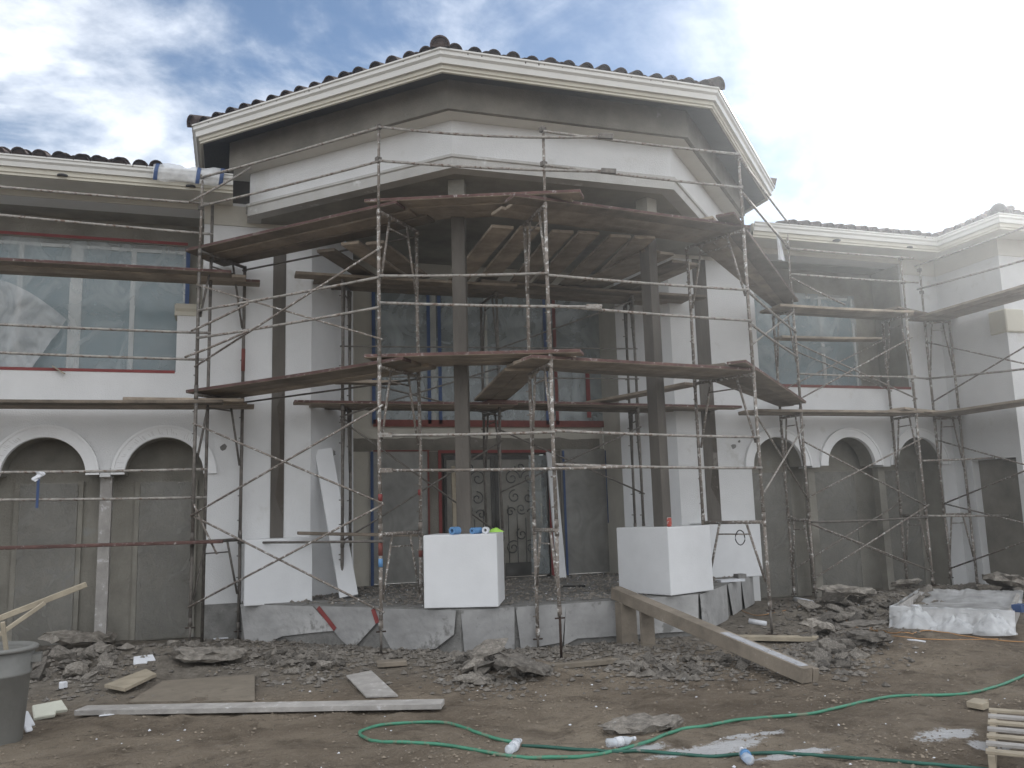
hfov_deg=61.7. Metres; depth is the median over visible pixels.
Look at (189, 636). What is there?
screw jack
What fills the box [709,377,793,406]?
scaffold plank
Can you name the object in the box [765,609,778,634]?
screw jack
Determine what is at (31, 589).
covered door
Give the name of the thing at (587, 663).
board
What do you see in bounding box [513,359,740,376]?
scaffold plank
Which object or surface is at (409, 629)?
protective sheet
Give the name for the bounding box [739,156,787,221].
guard rail
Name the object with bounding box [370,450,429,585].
plastic sheet
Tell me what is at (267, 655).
concrete chunk
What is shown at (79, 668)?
concrete chunk
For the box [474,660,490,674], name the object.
concrete chunk
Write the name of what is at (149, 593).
covered door
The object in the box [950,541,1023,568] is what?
cross brace
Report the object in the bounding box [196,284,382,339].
cross brace
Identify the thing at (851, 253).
guard rail
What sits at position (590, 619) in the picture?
protective sheet
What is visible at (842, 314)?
scaffold plank
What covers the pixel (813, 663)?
concrete chunk
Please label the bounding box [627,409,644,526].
scaffold trestle
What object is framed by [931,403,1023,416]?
scaffold plank
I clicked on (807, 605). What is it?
concrete chunk
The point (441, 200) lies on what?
scaffold plank
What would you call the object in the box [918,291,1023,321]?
scaffold plank
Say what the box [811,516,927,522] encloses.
guard rail
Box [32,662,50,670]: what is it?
concrete chunk
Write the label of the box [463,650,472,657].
concrete chunk
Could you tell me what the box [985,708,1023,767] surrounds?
wooden pallet
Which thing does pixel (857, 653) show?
concrete chunk
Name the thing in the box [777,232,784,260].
rag
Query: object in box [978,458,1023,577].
covered doorway
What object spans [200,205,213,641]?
scaffold pole
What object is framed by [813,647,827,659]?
concrete chunk
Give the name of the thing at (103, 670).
concrete chunk
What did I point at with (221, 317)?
guard rail
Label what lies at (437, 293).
scaffold plank
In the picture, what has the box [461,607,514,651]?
protective sheet
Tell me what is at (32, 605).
wood stick
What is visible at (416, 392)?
cross brace
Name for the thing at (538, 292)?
scaffold plank
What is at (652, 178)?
guard rail
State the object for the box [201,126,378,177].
guard rail
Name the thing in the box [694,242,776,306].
scaffold plank
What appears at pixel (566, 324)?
cross brace
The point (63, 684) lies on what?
foam scrap
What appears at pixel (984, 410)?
scaffold plank
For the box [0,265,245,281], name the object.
scaffold plank
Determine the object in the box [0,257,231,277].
scaffold plank
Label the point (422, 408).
scaffold plank
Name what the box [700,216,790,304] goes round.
scaffold plank
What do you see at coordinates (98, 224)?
guard rail
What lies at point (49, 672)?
concrete chunk
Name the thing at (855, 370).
cross brace
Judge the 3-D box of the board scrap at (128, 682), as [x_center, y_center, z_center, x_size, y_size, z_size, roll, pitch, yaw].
[-3.901,3.043,8.825,0.307,0.030,1.113,-1,-9,-1]
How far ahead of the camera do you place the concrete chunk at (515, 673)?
8.54 m
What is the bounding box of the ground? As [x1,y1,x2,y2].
[0,535,1023,767]
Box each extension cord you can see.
[742,606,990,639]
[871,628,1023,641]
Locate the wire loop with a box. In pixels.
[735,530,744,544]
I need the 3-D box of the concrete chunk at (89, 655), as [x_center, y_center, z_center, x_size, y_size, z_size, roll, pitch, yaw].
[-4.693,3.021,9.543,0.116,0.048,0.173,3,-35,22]
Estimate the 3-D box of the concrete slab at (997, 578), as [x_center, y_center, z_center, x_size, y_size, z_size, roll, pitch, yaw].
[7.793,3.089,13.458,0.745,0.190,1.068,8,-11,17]
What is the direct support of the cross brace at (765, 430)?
attached to the scaffold trestle at (802, 450)
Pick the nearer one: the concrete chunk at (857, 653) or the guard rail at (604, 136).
the concrete chunk at (857, 653)
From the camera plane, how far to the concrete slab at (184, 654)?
9.69 m
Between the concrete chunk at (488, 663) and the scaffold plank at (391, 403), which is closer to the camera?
the concrete chunk at (488, 663)
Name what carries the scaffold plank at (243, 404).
on the scaffold trestle at (195, 461)
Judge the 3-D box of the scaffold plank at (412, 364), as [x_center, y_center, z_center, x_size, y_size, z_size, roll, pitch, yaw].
[-2.796,-0.054,11.601,3.335,0.225,0.266,-5,-9,19]
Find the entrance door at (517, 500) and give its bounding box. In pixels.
[441,453,550,576]
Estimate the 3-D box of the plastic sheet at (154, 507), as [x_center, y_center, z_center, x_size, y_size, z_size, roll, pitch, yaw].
[-5.030,2.530,12.395,0.711,2.220,0.045,1,-9,-18]
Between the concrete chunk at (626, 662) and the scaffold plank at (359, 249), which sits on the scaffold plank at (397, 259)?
the scaffold plank at (359, 249)
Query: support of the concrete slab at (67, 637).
on the ground
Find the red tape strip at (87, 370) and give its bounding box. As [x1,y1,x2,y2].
[0,367,174,372]
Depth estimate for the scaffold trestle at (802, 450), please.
14.98 m
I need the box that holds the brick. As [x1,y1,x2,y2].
[733,573,746,578]
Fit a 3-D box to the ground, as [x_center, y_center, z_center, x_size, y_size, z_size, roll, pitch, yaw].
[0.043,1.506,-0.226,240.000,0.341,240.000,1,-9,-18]
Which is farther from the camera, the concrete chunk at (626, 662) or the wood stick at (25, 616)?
the concrete chunk at (626, 662)
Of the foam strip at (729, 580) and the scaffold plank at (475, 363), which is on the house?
the foam strip at (729, 580)
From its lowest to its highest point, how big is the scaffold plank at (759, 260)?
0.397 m
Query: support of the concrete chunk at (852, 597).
on the ground
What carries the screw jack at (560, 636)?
on the ground
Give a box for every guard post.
[198,174,203,248]
[375,123,381,208]
[539,126,546,201]
[735,155,743,228]
[783,220,792,307]
[898,258,906,313]
[917,267,925,320]
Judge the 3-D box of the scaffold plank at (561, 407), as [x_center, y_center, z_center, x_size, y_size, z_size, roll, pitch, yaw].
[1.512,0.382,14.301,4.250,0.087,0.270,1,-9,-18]
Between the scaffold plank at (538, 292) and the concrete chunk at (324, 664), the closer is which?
the concrete chunk at (324, 664)
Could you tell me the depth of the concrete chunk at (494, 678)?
8.43 m
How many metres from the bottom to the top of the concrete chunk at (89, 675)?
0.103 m
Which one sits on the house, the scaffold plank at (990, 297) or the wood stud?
the wood stud
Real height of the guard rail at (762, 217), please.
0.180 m
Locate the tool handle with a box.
[563,585,584,587]
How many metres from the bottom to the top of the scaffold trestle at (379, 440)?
2.084 m
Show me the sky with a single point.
(891, 114)
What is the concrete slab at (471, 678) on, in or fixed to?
on the ground
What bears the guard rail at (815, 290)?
attached to the guard post at (788, 250)
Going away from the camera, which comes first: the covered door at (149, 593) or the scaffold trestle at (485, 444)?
the covered door at (149, 593)
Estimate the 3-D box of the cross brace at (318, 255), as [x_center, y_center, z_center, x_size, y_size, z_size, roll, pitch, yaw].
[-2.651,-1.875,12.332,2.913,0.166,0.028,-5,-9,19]
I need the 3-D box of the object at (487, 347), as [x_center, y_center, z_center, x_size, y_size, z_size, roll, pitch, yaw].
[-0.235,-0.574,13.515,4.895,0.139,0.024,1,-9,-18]
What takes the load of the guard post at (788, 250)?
on the scaffold trestle at (776, 349)
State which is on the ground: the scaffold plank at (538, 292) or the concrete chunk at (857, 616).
the concrete chunk at (857, 616)
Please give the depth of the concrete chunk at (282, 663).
9.32 m
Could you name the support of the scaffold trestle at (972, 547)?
on the screw jack
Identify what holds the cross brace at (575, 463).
attached to the scaffold trestle at (636, 412)
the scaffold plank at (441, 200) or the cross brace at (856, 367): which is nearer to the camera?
the scaffold plank at (441, 200)
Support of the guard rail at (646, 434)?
attached to the scaffold trestle at (550, 403)
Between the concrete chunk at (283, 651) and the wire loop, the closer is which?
the concrete chunk at (283, 651)
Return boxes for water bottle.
[508,738,521,753]
[613,736,635,747]
[739,746,753,764]
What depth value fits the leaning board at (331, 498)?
12.58 m
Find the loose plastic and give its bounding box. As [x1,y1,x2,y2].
[0,287,50,366]
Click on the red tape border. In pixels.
(472, 451)
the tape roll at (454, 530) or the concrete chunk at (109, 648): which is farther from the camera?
the tape roll at (454, 530)
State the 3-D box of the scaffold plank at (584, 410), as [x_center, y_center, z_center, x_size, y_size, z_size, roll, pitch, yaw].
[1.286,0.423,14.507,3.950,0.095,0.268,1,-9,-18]
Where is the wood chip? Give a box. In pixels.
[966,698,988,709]
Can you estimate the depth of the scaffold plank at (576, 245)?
12.49 m
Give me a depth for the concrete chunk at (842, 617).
11.58 m
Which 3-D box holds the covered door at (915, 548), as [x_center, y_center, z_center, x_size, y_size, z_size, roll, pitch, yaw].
[7.547,2.821,16.561,0.819,2.200,0.028,1,-9,-18]
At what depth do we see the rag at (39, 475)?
10.85 m
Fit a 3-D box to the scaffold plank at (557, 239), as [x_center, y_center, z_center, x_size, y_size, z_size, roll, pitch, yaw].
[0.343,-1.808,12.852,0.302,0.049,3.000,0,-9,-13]
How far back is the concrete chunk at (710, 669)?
8.62 m
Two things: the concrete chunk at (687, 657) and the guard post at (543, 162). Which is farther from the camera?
the guard post at (543, 162)
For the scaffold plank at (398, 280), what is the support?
on the scaffold trestle at (344, 288)
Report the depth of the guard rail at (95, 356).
11.37 m
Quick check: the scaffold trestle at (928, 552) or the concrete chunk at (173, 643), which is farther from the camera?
the scaffold trestle at (928, 552)
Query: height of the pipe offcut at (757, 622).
0.107 m
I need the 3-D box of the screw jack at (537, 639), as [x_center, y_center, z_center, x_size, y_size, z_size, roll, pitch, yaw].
[0.318,3.148,10.485,0.140,0.195,0.140,6,-11,-40]
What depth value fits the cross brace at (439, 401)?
13.16 m
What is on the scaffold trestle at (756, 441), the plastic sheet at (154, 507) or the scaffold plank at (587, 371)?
the scaffold plank at (587, 371)
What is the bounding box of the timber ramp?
[611,586,818,683]
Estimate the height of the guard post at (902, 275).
1.099 m
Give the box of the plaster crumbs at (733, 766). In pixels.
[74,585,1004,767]
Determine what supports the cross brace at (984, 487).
attached to the scaffold trestle at (939, 455)
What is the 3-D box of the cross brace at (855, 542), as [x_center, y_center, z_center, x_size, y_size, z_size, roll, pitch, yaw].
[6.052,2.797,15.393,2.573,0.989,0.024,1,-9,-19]
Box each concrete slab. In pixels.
[38,630,117,644]
[166,646,247,662]
[454,673,491,683]
[494,652,553,675]
[597,712,683,734]
[799,618,834,632]
[817,584,876,595]
[839,620,888,626]
[845,629,893,643]
[890,578,921,586]
[982,571,1023,587]
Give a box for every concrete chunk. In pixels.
[30,661,46,680]
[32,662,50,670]
[43,669,51,676]
[48,645,76,661]
[62,659,72,663]
[62,661,88,676]
[77,640,106,655]
[80,651,95,659]
[80,671,98,680]
[86,652,95,657]
[94,644,113,653]
[97,652,113,662]
[97,660,112,668]
[97,668,108,673]
[167,640,182,646]
[184,640,199,646]
[263,651,271,659]
[266,657,278,664]
[277,647,294,654]
[278,660,286,666]
[287,667,298,674]
[303,659,315,665]
[305,644,316,647]
[316,660,331,669]
[318,651,328,660]
[335,659,340,666]
[452,664,458,668]
[453,654,467,665]
[461,658,483,672]
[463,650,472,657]
[472,638,507,658]
[473,660,494,671]
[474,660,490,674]
[481,675,496,681]
[492,659,503,671]
[506,649,515,653]
[510,667,525,676]
[617,659,633,665]
[629,662,640,670]
[632,661,644,668]
[640,666,649,670]
[642,654,658,663]
[656,670,671,675]
[662,664,679,673]
[682,654,691,660]
[687,663,700,669]
[691,670,702,675]
[707,667,714,671]
[711,655,725,662]
[721,655,733,662]
[737,659,748,670]
[797,599,821,611]
[799,633,811,636]
[807,651,816,659]
[807,661,818,666]
[808,640,818,646]
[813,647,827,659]
[817,616,826,621]
[817,661,829,668]
[818,611,837,619]
[818,638,831,647]
[820,656,830,662]
[822,586,850,602]
[825,604,843,611]
[827,643,846,648]
[830,657,847,663]
[831,648,839,653]
[833,612,851,621]
[835,660,853,667]
[836,651,847,658]
[838,638,867,644]
[840,599,852,605]
[845,606,867,617]
[845,643,856,648]
[847,595,857,601]
[848,612,863,620]
[850,647,870,658]
[864,598,872,601]
[880,601,896,608]
[888,592,898,597]
[916,595,924,602]
[918,584,932,592]
[957,582,978,591]
[1000,587,1012,591]
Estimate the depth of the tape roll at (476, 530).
10.62 m
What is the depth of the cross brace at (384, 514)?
12.83 m
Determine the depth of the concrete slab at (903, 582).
13.34 m
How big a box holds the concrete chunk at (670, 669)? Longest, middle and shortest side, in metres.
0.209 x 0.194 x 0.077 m
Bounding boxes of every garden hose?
[358,674,1023,759]
[521,744,988,767]
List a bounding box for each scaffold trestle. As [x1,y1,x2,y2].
[188,538,241,629]
[190,348,244,540]
[193,249,246,399]
[339,279,351,410]
[339,405,351,540]
[339,543,351,570]
[375,209,419,374]
[376,365,421,532]
[377,490,422,629]
[478,291,500,414]
[481,409,503,534]
[503,535,505,586]
[521,202,552,360]
[526,361,558,528]
[531,528,561,637]
[622,295,638,413]
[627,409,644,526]
[685,228,754,381]
[693,372,765,520]
[701,520,771,609]
[772,308,802,416]
[779,413,810,518]
[787,519,816,592]
[881,313,917,417]
[890,414,927,514]
[899,515,934,583]
[923,321,960,417]
[933,417,970,513]
[943,513,978,582]
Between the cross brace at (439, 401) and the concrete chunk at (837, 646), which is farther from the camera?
the cross brace at (439, 401)
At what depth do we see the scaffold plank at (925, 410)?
15.48 m
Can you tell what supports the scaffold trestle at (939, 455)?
on the scaffold trestle at (972, 547)
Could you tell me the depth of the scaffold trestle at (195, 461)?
11.87 m
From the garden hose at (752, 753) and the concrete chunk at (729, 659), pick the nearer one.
the garden hose at (752, 753)
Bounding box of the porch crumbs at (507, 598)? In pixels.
[335,573,617,605]
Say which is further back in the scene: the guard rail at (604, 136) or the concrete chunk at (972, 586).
the concrete chunk at (972, 586)
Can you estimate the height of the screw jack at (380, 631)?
0.343 m
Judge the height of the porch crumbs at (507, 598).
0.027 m
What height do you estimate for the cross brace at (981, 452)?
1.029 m
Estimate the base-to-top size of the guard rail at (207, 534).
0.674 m
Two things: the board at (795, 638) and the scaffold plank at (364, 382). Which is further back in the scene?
the scaffold plank at (364, 382)
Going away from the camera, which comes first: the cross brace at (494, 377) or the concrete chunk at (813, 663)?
the concrete chunk at (813, 663)
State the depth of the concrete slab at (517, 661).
8.38 m
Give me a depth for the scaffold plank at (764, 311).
15.93 m
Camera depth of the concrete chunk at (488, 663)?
8.73 m
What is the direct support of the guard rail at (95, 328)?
attached to the scaffold trestle at (199, 314)
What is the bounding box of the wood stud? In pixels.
[451,466,456,526]
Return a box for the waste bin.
[0,641,42,745]
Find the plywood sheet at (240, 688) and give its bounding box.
[128,674,254,702]
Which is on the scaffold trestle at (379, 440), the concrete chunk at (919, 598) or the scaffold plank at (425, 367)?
the scaffold plank at (425, 367)
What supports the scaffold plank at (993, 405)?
on the scaffold trestle
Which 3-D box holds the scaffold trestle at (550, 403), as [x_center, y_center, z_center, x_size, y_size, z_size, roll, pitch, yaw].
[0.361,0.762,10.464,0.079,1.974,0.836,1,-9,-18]
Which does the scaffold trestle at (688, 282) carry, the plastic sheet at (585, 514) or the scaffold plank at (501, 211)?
the scaffold plank at (501, 211)
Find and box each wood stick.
[0,582,86,620]
[0,602,45,635]
[0,621,8,649]
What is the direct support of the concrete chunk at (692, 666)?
on the gravel
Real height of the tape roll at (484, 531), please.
0.083 m
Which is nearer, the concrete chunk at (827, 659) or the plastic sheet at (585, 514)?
the concrete chunk at (827, 659)
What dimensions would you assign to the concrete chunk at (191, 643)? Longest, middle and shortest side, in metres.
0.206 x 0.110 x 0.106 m
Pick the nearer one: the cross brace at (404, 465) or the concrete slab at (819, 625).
the concrete slab at (819, 625)
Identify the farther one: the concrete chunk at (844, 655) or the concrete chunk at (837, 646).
the concrete chunk at (837, 646)
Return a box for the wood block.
[376,659,406,667]
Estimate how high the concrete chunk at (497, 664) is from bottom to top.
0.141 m
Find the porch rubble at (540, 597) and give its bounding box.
[287,573,731,606]
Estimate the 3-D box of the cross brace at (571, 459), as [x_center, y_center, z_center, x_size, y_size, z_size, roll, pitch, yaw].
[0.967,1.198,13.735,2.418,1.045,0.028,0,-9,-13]
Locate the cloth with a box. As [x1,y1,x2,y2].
[489,528,503,531]
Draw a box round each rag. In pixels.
[31,471,45,507]
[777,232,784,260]
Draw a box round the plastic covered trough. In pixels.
[887,588,1021,635]
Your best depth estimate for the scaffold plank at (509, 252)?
12.41 m
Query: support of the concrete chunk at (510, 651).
on the ground
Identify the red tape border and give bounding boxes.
[438,450,554,575]
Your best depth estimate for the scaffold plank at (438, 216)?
11.44 m
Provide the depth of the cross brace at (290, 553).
10.81 m
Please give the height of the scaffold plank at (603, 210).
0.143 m
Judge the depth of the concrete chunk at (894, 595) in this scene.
12.76 m
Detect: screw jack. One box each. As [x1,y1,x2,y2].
[185,626,194,640]
[376,630,387,655]
[533,638,542,650]
[554,617,565,659]
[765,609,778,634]
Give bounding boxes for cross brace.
[187,503,383,607]
[190,404,383,516]
[190,514,383,613]
[192,423,383,503]
[194,246,382,367]
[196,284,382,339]
[237,540,383,543]
[242,235,419,270]
[244,378,421,402]
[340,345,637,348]
[340,367,500,417]
[340,419,505,537]
[341,440,502,540]
[375,386,502,416]
[387,376,638,379]
[496,299,634,349]
[498,428,644,493]
[500,426,641,492]
[751,311,794,345]
[756,415,809,501]
[763,424,804,492]
[782,345,891,391]
[787,338,886,387]
[787,514,908,563]
[791,501,902,570]
[794,342,917,398]
[801,337,912,397]
[802,440,927,506]
[808,438,922,497]
[808,522,934,572]
[814,504,928,578]
[927,342,1023,363]
[933,346,1023,401]
[937,440,1023,464]
[943,503,1023,523]
[944,470,1023,503]
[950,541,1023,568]
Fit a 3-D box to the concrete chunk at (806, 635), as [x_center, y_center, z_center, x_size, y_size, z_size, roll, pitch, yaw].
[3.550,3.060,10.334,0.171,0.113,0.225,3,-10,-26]
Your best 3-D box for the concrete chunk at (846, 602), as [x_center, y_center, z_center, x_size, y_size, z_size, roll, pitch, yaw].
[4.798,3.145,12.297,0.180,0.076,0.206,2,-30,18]
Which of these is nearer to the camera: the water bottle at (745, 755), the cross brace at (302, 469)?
the water bottle at (745, 755)
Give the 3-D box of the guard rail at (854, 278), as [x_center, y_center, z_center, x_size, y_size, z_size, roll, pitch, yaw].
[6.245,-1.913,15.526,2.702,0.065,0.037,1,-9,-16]
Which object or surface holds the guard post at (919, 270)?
on the scaffold trestle at (929, 359)
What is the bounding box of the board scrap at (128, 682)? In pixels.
[104,669,155,691]
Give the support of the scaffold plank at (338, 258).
on the scaffold trestle at (344, 288)
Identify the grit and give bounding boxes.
[0,588,1023,767]
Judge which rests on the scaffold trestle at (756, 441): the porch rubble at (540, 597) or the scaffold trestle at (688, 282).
the scaffold trestle at (688, 282)
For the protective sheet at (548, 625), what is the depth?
10.59 m
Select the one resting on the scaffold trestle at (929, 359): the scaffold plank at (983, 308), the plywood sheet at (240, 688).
the scaffold plank at (983, 308)
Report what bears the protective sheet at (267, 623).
attached to the house
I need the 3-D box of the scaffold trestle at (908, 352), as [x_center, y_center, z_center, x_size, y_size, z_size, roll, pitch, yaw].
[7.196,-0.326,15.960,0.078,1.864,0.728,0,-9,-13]
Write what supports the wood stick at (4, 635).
in the waste bin
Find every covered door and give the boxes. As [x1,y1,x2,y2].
[13,486,78,645]
[136,484,191,639]
[752,475,797,597]
[815,474,862,586]
[885,473,924,586]
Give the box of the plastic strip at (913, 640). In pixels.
[889,639,925,642]
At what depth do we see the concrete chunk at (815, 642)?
9.80 m
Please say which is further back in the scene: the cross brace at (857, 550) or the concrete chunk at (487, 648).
the cross brace at (857, 550)
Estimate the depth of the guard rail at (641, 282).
11.02 m
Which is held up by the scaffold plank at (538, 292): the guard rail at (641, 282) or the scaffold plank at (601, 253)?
the scaffold plank at (601, 253)
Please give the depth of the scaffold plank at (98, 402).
11.35 m
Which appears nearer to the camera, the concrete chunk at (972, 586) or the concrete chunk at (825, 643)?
the concrete chunk at (825, 643)
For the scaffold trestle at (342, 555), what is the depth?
12.31 m
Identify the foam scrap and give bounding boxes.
[24,711,34,732]
[32,700,67,720]
[59,681,67,688]
[133,654,155,664]
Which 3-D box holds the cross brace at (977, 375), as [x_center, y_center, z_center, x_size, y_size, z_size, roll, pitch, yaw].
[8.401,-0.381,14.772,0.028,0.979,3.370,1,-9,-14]
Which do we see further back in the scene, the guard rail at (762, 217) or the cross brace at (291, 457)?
the guard rail at (762, 217)
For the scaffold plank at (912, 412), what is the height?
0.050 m
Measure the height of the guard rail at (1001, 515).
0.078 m
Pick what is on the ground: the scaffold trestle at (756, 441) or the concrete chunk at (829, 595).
the concrete chunk at (829, 595)
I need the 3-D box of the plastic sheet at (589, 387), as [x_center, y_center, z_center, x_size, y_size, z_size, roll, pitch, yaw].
[-0.332,-0.476,15.493,4.403,2.520,0.039,1,-9,-18]
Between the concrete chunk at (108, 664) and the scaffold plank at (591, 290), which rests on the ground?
the concrete chunk at (108, 664)
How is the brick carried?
on the foam strip at (729, 580)
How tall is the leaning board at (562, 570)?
2.197 m
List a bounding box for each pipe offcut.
[748,618,766,625]
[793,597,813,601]
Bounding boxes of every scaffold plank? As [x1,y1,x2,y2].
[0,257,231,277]
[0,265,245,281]
[0,270,259,286]
[0,399,223,405]
[0,402,246,406]
[0,404,253,409]
[0,540,222,549]
[123,397,243,402]
[185,200,404,255]
[186,357,410,393]
[197,208,416,261]
[207,360,420,395]
[213,214,434,266]
[220,363,435,397]
[293,400,517,406]
[294,271,516,290]
[297,531,423,536]
[309,405,511,409]
[313,280,510,293]
[317,248,375,275]
[324,408,505,411]
[331,286,506,298]
[335,380,399,384]
[341,241,407,277]
[364,189,583,206]
[364,349,583,360]
[366,240,429,278]
[405,198,573,213]
[413,355,575,362]
[417,210,495,219]
[421,361,512,366]
[448,224,513,280]
[474,368,523,400]
[475,226,539,281]
[479,279,706,300]
[483,399,741,409]
[491,206,713,244]
[491,368,538,399]
[505,193,749,232]
[505,204,727,237]
[505,293,666,305]
[506,363,717,379]
[509,289,687,303]
[509,407,672,412]
[510,229,572,281]
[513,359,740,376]
[514,405,714,410]
[521,355,755,373]
[532,231,598,283]
[558,234,630,285]
[577,249,659,286]
[585,382,692,402]
[592,235,654,287]
[602,251,673,287]
[608,260,685,289]
[629,262,697,290]
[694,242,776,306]
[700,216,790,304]
[709,363,798,404]
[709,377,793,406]
[716,211,798,302]
[727,360,805,403]
[738,410,911,415]
[738,414,895,416]
[752,409,923,414]
[759,308,894,319]
[771,308,913,317]
[772,304,913,315]
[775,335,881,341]
[886,306,927,313]
[891,407,937,413]
[908,284,1023,321]
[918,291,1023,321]
[918,399,1023,416]
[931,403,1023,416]
[934,296,1023,320]
[942,404,1023,416]
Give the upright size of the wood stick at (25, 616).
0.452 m
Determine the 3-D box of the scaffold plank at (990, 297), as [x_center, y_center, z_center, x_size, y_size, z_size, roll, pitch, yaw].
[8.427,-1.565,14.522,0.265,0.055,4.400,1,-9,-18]
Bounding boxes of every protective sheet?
[240,604,332,641]
[315,606,374,645]
[371,608,455,649]
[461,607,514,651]
[516,604,565,647]
[564,594,697,644]
[700,585,728,625]
[728,581,741,614]
[741,576,754,608]
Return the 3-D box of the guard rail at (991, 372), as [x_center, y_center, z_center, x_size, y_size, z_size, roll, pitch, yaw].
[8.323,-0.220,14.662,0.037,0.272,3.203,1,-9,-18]
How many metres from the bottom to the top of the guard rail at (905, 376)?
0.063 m
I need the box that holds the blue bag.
[1011,603,1023,612]
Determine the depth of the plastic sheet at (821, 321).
16.96 m
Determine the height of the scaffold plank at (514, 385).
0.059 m
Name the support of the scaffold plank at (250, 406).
on the scaffold trestle at (195, 461)
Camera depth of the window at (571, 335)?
15.60 m
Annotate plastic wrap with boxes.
[153,163,224,185]
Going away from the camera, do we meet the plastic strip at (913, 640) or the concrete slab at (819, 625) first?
the plastic strip at (913, 640)
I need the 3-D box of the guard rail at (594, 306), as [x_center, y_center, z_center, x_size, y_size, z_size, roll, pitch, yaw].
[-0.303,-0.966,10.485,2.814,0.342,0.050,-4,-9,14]
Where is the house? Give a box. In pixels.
[0,35,1023,652]
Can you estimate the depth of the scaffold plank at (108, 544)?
10.86 m
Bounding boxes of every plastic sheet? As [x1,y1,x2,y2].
[0,231,189,368]
[12,483,77,644]
[135,481,191,639]
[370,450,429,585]
[372,292,603,426]
[561,449,609,574]
[752,472,797,596]
[759,294,855,384]
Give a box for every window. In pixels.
[0,240,185,371]
[375,292,599,420]
[754,293,859,385]
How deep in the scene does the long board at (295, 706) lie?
7.35 m
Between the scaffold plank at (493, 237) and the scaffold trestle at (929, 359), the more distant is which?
the scaffold trestle at (929, 359)
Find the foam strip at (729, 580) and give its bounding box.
[715,578,744,582]
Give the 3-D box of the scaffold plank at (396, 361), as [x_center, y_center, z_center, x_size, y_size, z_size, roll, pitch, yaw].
[-2.873,-0.093,11.324,3.298,0.220,0.266,-5,-9,19]
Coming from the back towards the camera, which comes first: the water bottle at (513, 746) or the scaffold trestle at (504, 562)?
the scaffold trestle at (504, 562)
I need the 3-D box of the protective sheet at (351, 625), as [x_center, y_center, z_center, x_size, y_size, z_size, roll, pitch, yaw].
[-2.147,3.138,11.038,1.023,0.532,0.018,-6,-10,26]
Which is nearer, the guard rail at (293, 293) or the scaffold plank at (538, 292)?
the guard rail at (293, 293)
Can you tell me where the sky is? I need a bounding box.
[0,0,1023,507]
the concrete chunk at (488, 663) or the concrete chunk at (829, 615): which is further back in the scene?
the concrete chunk at (829, 615)
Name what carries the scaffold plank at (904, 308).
on the scaffold plank at (842, 314)
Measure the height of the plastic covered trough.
0.321 m
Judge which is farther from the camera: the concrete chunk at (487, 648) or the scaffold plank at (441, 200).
the scaffold plank at (441, 200)
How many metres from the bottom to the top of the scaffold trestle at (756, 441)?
1.994 m
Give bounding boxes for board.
[74,699,444,715]
[316,448,357,597]
[346,670,397,697]
[546,452,565,577]
[548,658,618,667]
[740,635,818,641]
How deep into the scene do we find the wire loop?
11.64 m
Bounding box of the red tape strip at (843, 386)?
[782,384,910,389]
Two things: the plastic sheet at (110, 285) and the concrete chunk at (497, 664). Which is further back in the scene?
the plastic sheet at (110, 285)
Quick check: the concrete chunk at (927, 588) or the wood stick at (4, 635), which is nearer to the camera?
the wood stick at (4, 635)
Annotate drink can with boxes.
[667,517,671,526]
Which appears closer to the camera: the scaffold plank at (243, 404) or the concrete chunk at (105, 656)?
the concrete chunk at (105, 656)
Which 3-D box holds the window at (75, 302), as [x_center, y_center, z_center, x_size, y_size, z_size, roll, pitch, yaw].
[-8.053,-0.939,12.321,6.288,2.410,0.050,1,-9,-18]
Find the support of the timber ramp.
on the ground
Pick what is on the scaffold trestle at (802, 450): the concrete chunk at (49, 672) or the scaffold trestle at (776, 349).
the scaffold trestle at (776, 349)
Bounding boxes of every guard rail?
[0,185,213,204]
[0,214,212,234]
[0,323,210,333]
[0,351,209,360]
[0,468,207,473]
[0,496,206,500]
[184,330,247,357]
[189,167,251,202]
[191,302,248,331]
[193,504,217,554]
[197,276,379,311]
[197,306,379,338]
[200,160,378,206]
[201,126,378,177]
[378,125,613,139]
[378,430,554,437]
[379,159,616,173]
[379,272,548,276]
[379,301,601,309]
[379,465,633,472]
[543,130,739,154]
[544,164,741,188]
[548,274,749,290]
[549,304,751,321]
[554,429,759,437]
[555,463,762,468]
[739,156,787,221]
[741,191,789,248]
[748,291,796,332]
[750,323,798,357]
[790,247,913,258]
[791,273,918,282]
[791,277,844,305]
[799,373,915,378]
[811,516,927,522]
[914,227,1023,266]
[917,259,1023,289]
[922,457,994,461]
[926,368,1023,379]
[927,514,1008,516]
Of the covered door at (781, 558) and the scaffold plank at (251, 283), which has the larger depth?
the covered door at (781, 558)
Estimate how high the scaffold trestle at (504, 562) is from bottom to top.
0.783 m
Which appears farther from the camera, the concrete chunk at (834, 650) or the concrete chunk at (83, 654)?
the concrete chunk at (83, 654)
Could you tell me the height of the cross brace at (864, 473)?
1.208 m
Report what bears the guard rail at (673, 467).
attached to the scaffold trestle at (550, 403)
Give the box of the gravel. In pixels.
[27,583,1023,704]
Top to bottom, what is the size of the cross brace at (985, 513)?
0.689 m
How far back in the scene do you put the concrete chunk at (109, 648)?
9.86 m
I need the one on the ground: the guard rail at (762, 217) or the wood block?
the wood block
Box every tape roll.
[449,527,460,534]
[470,527,481,533]
[482,527,489,533]
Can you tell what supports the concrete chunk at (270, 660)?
on the gravel
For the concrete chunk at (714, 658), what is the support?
on the ground
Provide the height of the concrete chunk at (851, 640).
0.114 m
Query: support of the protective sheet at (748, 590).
attached to the house

